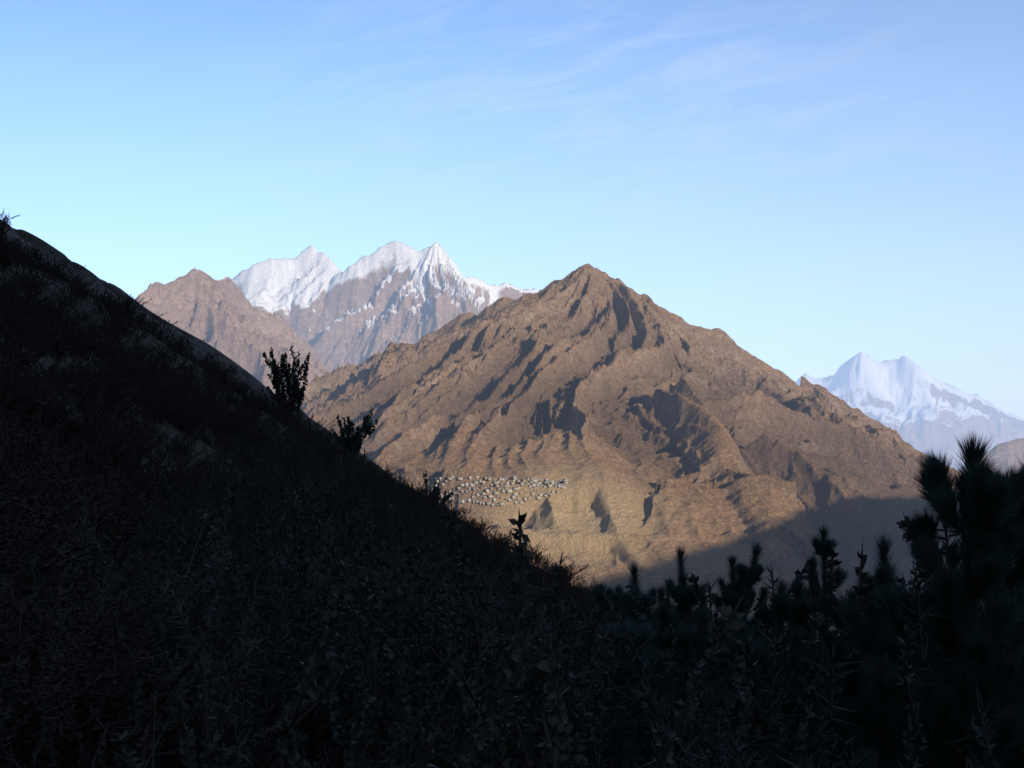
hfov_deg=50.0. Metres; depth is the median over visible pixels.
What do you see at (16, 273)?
shrub
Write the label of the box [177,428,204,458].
heath
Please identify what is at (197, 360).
heath
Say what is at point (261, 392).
heath
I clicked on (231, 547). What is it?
bush
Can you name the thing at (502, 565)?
bush
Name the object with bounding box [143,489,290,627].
bush
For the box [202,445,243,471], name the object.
bush
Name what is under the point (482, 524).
heath
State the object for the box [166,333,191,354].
heath
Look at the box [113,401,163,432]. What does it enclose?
heath
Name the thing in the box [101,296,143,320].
heath
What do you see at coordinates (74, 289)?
shrub
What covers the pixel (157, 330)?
shrub
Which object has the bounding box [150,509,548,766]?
bush
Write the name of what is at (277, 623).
bush
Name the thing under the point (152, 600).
heath
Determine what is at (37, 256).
heath
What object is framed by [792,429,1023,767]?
pine
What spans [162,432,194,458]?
shrub
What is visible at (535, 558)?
heath
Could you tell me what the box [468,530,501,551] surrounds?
heath
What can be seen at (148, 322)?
heath
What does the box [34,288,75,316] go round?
heath
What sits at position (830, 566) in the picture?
pine tree
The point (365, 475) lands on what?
heath
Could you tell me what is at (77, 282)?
heath
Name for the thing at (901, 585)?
pine
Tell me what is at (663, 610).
pine
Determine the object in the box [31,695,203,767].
shrub
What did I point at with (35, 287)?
heath
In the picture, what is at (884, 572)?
pine
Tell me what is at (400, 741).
shrub
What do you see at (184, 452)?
heath
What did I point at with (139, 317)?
heath
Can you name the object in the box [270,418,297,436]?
heath
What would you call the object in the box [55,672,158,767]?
grass
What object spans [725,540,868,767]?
bush
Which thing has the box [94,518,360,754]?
bush
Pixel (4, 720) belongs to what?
bush
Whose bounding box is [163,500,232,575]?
bush
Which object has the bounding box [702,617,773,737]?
pine
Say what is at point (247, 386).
heath
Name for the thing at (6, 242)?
heath
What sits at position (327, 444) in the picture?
bush
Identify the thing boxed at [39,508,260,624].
grass
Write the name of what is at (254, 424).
heath
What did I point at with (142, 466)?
shrub
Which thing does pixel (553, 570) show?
heath
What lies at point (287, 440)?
bush
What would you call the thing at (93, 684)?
shrub
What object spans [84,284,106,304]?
heath
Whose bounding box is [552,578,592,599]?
heath
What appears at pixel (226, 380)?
heath
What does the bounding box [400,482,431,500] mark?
heath
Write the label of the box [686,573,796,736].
bush
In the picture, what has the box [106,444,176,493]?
heath
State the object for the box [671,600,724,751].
bush
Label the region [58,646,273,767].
shrub
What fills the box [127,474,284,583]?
bush
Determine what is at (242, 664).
heath
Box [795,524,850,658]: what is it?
pine
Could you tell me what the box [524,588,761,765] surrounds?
bush
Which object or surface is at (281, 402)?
heath
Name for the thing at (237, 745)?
bush
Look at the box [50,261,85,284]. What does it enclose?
shrub
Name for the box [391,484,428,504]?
heath
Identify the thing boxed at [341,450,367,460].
heath
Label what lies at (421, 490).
heath
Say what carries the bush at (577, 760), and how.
on the mountain at (650, 431)
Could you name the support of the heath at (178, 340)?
on the mountain at (650, 431)
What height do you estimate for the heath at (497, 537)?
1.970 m
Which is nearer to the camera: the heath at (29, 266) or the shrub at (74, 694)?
the shrub at (74, 694)
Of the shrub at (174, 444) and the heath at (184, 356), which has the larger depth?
the heath at (184, 356)
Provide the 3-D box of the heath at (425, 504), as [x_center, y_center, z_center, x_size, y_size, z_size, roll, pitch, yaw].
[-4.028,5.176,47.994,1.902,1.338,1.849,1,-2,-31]
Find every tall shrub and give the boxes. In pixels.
[262,345,309,417]
[332,409,378,455]
[422,470,452,503]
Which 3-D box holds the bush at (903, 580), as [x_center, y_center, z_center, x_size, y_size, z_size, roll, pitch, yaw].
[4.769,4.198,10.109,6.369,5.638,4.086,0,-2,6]
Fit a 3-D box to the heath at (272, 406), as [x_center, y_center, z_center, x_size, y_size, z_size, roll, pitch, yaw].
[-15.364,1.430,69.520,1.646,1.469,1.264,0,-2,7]
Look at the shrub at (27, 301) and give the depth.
33.51 m
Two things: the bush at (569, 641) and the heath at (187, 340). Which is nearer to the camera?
the bush at (569, 641)
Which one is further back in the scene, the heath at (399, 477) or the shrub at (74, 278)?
the heath at (399, 477)
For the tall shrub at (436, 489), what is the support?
on the mountain at (650, 431)
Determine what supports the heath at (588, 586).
on the mountain at (650, 431)
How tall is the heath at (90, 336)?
1.278 m
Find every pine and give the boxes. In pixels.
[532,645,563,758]
[581,581,620,668]
[604,583,673,728]
[605,563,676,690]
[641,582,689,710]
[657,547,720,672]
[668,569,718,696]
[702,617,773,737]
[705,541,770,685]
[706,552,757,649]
[749,578,803,686]
[786,552,840,661]
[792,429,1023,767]
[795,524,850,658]
[807,573,872,734]
[834,454,1023,767]
[835,561,917,763]
[837,531,920,751]
[840,577,941,765]
[895,501,1023,766]
[944,452,1023,767]
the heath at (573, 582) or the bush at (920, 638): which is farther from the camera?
the heath at (573, 582)
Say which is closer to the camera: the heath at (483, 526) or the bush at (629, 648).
the bush at (629, 648)
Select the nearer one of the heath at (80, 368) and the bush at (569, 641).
the bush at (569, 641)
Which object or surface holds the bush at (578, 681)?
on the mountain at (650, 431)
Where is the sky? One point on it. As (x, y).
(817, 185)
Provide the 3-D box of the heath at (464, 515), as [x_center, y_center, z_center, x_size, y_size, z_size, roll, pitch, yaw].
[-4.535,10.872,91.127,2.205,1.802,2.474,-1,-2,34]
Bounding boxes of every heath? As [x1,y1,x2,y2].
[0,214,11,236]
[0,214,19,231]
[0,231,24,251]
[0,238,22,257]
[0,238,34,263]
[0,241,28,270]
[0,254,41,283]
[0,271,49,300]
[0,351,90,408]
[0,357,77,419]
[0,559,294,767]
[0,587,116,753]
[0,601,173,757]
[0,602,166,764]
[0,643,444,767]
[1,232,30,246]
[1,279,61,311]
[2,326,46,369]
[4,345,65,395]
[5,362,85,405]
[7,238,33,267]
[9,244,39,265]
[10,243,45,263]
[15,258,51,283]
[17,248,50,267]
[17,340,46,371]
[18,275,54,298]
[19,242,53,265]
[22,290,53,309]
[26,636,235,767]
[28,359,75,393]
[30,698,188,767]
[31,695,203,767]
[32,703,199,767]
[33,275,55,289]
[34,250,64,269]
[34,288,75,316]
[35,261,73,282]
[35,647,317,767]
[36,255,69,274]
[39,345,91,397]
[42,356,84,387]
[44,269,66,282]
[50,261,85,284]
[51,358,102,379]
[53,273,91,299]
[54,275,97,289]
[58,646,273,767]
[64,313,108,348]
[69,307,94,322]
[71,306,91,322]
[76,281,96,300]
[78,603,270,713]
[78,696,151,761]
[78,702,279,767]
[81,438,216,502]
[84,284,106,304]
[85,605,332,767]
[88,434,180,477]
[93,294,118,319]
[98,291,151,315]
[99,288,130,307]
[99,446,158,470]
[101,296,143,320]
[104,617,325,714]
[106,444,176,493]
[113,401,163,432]
[115,296,143,318]
[116,339,138,352]
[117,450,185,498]
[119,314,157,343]
[122,412,168,446]
[125,579,225,675]
[132,308,166,328]
[135,428,166,455]
[136,426,170,458]
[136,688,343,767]
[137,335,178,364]
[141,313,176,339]
[141,314,162,333]
[156,333,174,342]
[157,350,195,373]
[161,329,205,350]
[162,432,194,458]
[166,333,186,350]
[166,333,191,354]
[171,440,196,466]
[172,359,202,383]
[176,346,204,359]
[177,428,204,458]
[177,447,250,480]
[178,351,219,368]
[182,358,202,372]
[183,367,205,380]
[188,352,206,365]
[192,445,231,474]
[197,360,237,380]
[200,431,223,450]
[204,351,223,371]
[208,361,247,379]
[209,372,243,389]
[226,407,277,429]
[226,410,270,441]
[230,376,255,394]
[236,401,268,422]
[241,384,270,405]
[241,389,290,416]
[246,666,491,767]
[250,406,271,428]
[255,392,291,416]
[258,420,287,434]
[263,397,283,415]
[268,409,304,431]
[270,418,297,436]
[276,404,302,419]
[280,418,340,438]
[285,411,313,424]
[296,423,331,446]
[300,423,330,440]
[308,429,334,444]
[335,460,383,485]
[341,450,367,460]
[373,462,396,477]
[378,467,393,480]
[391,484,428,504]
[394,472,417,490]
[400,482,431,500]
[401,493,456,515]
[404,488,440,515]
[413,482,427,500]
[438,502,465,515]
[444,504,473,523]
[454,505,475,524]
[457,526,488,549]
[458,516,468,536]
[461,517,499,534]
[464,524,491,538]
[464,531,501,543]
[465,520,485,532]
[468,520,493,530]
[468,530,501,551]
[480,532,512,556]
[484,528,511,546]
[492,546,529,570]
[493,534,512,545]
[497,535,522,551]
[507,557,551,574]
[513,542,550,560]
[526,553,544,563]
[529,549,546,565]
[531,559,552,579]
[532,563,556,578]
[535,553,550,567]
[540,561,583,577]
[544,562,588,579]
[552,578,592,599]
[560,576,584,588]
[562,565,585,586]
[579,578,597,593]
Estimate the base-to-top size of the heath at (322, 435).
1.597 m
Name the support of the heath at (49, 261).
on the mountain at (650, 431)
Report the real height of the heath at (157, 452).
0.859 m
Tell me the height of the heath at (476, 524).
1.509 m
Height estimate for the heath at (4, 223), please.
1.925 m
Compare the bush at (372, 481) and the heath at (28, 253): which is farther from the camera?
the heath at (28, 253)
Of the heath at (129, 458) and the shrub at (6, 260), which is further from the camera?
the shrub at (6, 260)
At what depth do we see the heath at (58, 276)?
63.98 m
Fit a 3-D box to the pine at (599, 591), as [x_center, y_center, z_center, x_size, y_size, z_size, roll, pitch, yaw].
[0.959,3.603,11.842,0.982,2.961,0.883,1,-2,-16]
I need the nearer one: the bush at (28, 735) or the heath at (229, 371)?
the bush at (28, 735)
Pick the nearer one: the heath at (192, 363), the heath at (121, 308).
the heath at (192, 363)
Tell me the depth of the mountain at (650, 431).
3791.08 m
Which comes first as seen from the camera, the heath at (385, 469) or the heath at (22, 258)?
the heath at (22, 258)
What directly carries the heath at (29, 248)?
on the mountain at (650, 431)
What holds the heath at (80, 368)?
on the mountain at (650, 431)
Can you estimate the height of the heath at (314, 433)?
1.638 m
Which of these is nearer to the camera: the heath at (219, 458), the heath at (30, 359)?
the heath at (30, 359)
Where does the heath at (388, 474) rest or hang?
on the mountain at (650, 431)
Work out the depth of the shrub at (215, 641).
3.84 m
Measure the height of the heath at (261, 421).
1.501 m
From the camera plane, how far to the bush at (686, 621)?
10.65 m
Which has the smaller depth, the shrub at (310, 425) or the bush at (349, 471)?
the bush at (349, 471)
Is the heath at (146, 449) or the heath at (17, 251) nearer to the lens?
the heath at (146, 449)
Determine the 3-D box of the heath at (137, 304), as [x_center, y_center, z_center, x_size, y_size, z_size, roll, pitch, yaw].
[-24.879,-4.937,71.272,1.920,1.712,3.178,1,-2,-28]
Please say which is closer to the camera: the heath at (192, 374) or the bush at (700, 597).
the bush at (700, 597)
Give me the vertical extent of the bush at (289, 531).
1.832 m
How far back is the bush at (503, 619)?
5.34 m
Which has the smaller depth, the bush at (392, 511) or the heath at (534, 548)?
the bush at (392, 511)
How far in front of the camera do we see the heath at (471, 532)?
45.86 m
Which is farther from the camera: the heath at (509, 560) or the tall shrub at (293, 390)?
the tall shrub at (293, 390)
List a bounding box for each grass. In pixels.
[3,478,120,581]
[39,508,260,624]
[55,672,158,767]
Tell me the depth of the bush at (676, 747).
5.66 m
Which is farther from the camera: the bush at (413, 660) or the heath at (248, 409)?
the heath at (248, 409)
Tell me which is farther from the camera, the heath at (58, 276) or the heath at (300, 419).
the heath at (300, 419)
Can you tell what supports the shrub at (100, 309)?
on the mountain at (650, 431)
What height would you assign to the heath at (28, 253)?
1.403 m
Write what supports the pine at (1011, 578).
on the mountain at (650, 431)
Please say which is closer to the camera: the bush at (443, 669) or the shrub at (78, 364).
the bush at (443, 669)
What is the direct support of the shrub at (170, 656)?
on the mountain at (650, 431)
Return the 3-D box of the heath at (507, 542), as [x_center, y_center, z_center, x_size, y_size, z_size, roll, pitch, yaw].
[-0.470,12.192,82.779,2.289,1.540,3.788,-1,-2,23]
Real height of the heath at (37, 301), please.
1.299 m
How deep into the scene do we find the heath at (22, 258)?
59.18 m
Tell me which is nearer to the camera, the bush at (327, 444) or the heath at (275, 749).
the heath at (275, 749)
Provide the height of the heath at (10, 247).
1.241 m
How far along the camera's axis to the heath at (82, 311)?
57.15 m
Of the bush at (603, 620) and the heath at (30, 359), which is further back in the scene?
the heath at (30, 359)
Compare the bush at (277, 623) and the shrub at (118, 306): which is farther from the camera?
the shrub at (118, 306)
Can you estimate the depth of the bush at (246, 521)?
9.71 m
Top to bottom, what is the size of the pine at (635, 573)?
3.261 m
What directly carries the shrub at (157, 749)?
on the mountain at (650, 431)
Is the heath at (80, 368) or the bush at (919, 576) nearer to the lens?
the bush at (919, 576)
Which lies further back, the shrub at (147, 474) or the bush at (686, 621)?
the shrub at (147, 474)
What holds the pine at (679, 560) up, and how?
on the mountain at (650, 431)
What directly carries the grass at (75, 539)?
on the mountain at (650, 431)
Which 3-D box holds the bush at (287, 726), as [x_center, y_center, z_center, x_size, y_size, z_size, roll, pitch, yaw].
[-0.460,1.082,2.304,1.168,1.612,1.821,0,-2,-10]
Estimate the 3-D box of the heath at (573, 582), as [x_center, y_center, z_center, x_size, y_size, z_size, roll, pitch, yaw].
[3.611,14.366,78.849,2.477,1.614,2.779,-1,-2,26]
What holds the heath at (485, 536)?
on the mountain at (650, 431)
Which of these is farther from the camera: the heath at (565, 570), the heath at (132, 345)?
the heath at (565, 570)
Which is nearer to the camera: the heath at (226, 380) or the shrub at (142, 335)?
the shrub at (142, 335)
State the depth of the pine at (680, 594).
10.86 m
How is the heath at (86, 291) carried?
on the mountain at (650, 431)
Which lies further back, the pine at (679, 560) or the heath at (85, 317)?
the heath at (85, 317)
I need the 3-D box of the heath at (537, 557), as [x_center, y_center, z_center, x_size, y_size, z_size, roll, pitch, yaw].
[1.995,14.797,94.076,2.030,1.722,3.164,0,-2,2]
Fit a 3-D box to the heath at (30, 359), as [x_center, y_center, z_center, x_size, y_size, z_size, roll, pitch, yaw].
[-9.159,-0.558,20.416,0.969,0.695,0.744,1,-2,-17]
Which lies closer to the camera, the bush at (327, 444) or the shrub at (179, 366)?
the bush at (327, 444)
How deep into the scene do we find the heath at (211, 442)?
28.71 m
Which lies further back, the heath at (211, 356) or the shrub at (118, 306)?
the heath at (211, 356)
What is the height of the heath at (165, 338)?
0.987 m
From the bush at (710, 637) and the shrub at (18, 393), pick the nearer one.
the bush at (710, 637)
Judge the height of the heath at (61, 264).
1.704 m
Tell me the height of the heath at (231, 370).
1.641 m
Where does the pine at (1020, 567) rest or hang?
on the mountain at (650, 431)
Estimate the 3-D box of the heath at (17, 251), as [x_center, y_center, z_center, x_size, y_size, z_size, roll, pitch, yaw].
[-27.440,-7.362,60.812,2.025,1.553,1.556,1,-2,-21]
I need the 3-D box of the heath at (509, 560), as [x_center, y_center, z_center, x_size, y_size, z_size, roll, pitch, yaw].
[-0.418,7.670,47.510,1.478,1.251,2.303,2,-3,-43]
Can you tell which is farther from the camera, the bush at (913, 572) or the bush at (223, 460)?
the bush at (223, 460)
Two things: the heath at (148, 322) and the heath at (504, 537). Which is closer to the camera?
the heath at (148, 322)
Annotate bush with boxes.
[0,612,174,767]
[0,707,11,733]
[1,551,382,767]
[60,547,434,767]
[94,514,531,767]
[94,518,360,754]
[105,508,258,575]
[106,529,252,641]
[109,509,534,767]
[116,478,370,585]
[126,473,333,675]
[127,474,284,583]
[129,506,366,702]
[131,539,201,638]
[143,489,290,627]
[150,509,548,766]
[154,536,525,767]
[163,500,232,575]
[173,459,454,665]
[180,459,439,668]
[189,524,534,676]
[191,508,768,767]
[200,454,219,476]
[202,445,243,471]
[206,547,571,767]
[269,415,305,453]
[291,534,541,767]
[307,427,342,467]
[311,529,479,672]
[329,448,365,496]
[336,543,581,757]
[359,461,389,520]
[380,498,400,521]
[447,596,720,767]
[448,591,746,767]
[476,613,702,767]
[523,583,808,708]
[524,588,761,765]
[531,611,687,766]
[535,639,733,762]
[574,536,950,643]
[574,583,701,669]
[610,576,847,755]
[614,570,1023,767]
[665,586,690,673]
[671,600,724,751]
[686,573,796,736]
[694,597,761,670]
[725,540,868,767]
[759,562,845,696]
[768,554,814,629]
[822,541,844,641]
[861,526,1023,760]
[896,511,931,727]
[896,548,939,652]
[908,561,1016,666]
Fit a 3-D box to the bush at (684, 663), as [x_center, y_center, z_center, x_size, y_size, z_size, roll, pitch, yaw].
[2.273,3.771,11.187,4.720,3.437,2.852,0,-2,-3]
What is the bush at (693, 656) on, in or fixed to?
on the mountain at (650, 431)
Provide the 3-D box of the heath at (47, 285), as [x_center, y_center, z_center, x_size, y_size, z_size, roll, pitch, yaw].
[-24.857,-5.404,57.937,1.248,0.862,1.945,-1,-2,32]
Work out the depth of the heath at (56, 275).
66.12 m
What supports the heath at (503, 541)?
on the mountain at (650, 431)
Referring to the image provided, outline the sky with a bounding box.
[0,0,1023,418]
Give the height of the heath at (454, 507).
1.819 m
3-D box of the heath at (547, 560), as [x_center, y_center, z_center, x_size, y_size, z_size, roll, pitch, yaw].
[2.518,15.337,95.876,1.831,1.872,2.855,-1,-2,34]
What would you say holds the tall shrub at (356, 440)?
on the mountain at (650, 431)
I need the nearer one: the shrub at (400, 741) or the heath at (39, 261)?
the shrub at (400, 741)
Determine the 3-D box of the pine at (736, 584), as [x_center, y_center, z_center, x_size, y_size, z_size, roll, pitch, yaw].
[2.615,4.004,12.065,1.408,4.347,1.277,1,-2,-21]
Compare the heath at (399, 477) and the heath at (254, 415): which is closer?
the heath at (254, 415)
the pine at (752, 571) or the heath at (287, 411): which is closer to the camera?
the pine at (752, 571)
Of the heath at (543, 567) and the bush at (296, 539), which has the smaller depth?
the bush at (296, 539)
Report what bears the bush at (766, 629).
on the mountain at (650, 431)
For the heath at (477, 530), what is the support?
on the mountain at (650, 431)
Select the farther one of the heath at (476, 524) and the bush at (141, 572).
the heath at (476, 524)
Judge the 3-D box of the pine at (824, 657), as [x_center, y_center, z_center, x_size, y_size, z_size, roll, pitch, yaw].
[2.596,3.399,8.496,1.513,4.043,1.602,-1,-2,36]
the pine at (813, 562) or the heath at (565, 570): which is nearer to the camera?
the pine at (813, 562)
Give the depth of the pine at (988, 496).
4.45 m
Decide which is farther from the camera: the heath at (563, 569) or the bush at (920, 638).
the heath at (563, 569)
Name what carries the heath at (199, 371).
on the mountain at (650, 431)
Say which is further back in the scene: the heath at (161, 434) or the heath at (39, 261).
the heath at (39, 261)
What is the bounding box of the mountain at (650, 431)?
[0,219,1023,664]
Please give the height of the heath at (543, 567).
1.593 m
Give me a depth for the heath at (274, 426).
42.07 m
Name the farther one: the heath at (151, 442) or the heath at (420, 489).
the heath at (420, 489)
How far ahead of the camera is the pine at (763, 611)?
9.54 m
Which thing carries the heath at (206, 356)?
on the mountain at (650, 431)
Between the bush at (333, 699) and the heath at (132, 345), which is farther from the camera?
the heath at (132, 345)
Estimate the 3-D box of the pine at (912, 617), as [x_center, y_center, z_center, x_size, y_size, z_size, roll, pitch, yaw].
[2.199,2.700,6.061,1.148,3.351,1.287,0,-2,-9]
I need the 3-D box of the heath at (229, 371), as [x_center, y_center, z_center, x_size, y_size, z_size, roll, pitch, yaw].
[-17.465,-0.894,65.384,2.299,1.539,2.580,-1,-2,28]
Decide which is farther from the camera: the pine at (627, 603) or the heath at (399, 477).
the heath at (399, 477)
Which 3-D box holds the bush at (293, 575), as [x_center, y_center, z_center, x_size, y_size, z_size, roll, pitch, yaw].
[-1.199,1.197,4.707,1.244,1.343,1.108,1,-2,-18]
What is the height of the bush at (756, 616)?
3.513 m
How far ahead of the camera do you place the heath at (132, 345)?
55.73 m
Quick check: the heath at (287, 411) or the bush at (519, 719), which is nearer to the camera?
the bush at (519, 719)
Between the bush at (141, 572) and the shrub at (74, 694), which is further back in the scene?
the bush at (141, 572)
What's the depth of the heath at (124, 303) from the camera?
66.80 m
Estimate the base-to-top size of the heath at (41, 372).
0.654 m
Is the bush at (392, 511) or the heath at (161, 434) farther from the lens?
the bush at (392, 511)
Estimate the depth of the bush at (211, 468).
21.96 m
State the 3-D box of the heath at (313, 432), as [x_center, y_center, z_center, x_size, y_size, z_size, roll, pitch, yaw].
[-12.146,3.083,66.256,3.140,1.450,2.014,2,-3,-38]
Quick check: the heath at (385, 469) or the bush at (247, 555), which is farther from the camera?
the heath at (385, 469)
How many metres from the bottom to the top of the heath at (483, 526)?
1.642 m
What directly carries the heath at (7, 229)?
on the mountain at (650, 431)
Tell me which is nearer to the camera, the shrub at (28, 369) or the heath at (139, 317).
the shrub at (28, 369)
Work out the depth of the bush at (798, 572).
12.27 m
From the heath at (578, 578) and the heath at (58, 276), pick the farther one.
the heath at (578, 578)
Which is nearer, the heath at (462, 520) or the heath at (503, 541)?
the heath at (503, 541)
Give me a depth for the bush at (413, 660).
5.00 m
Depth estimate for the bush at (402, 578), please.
6.95 m
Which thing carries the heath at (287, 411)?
on the mountain at (650, 431)
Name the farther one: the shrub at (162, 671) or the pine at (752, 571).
the pine at (752, 571)
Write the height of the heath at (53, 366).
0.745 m
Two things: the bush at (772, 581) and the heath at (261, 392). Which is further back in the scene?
the heath at (261, 392)
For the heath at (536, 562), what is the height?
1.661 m
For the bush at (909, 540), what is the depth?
7.14 m
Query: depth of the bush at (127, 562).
5.80 m
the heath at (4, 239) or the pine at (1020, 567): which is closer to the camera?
the pine at (1020, 567)
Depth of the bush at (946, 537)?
8.72 m
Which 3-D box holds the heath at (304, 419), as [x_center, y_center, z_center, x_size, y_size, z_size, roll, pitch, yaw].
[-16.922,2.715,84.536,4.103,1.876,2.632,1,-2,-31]
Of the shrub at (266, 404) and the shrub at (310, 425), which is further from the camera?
the shrub at (310, 425)
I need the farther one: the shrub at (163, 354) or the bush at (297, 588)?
the shrub at (163, 354)

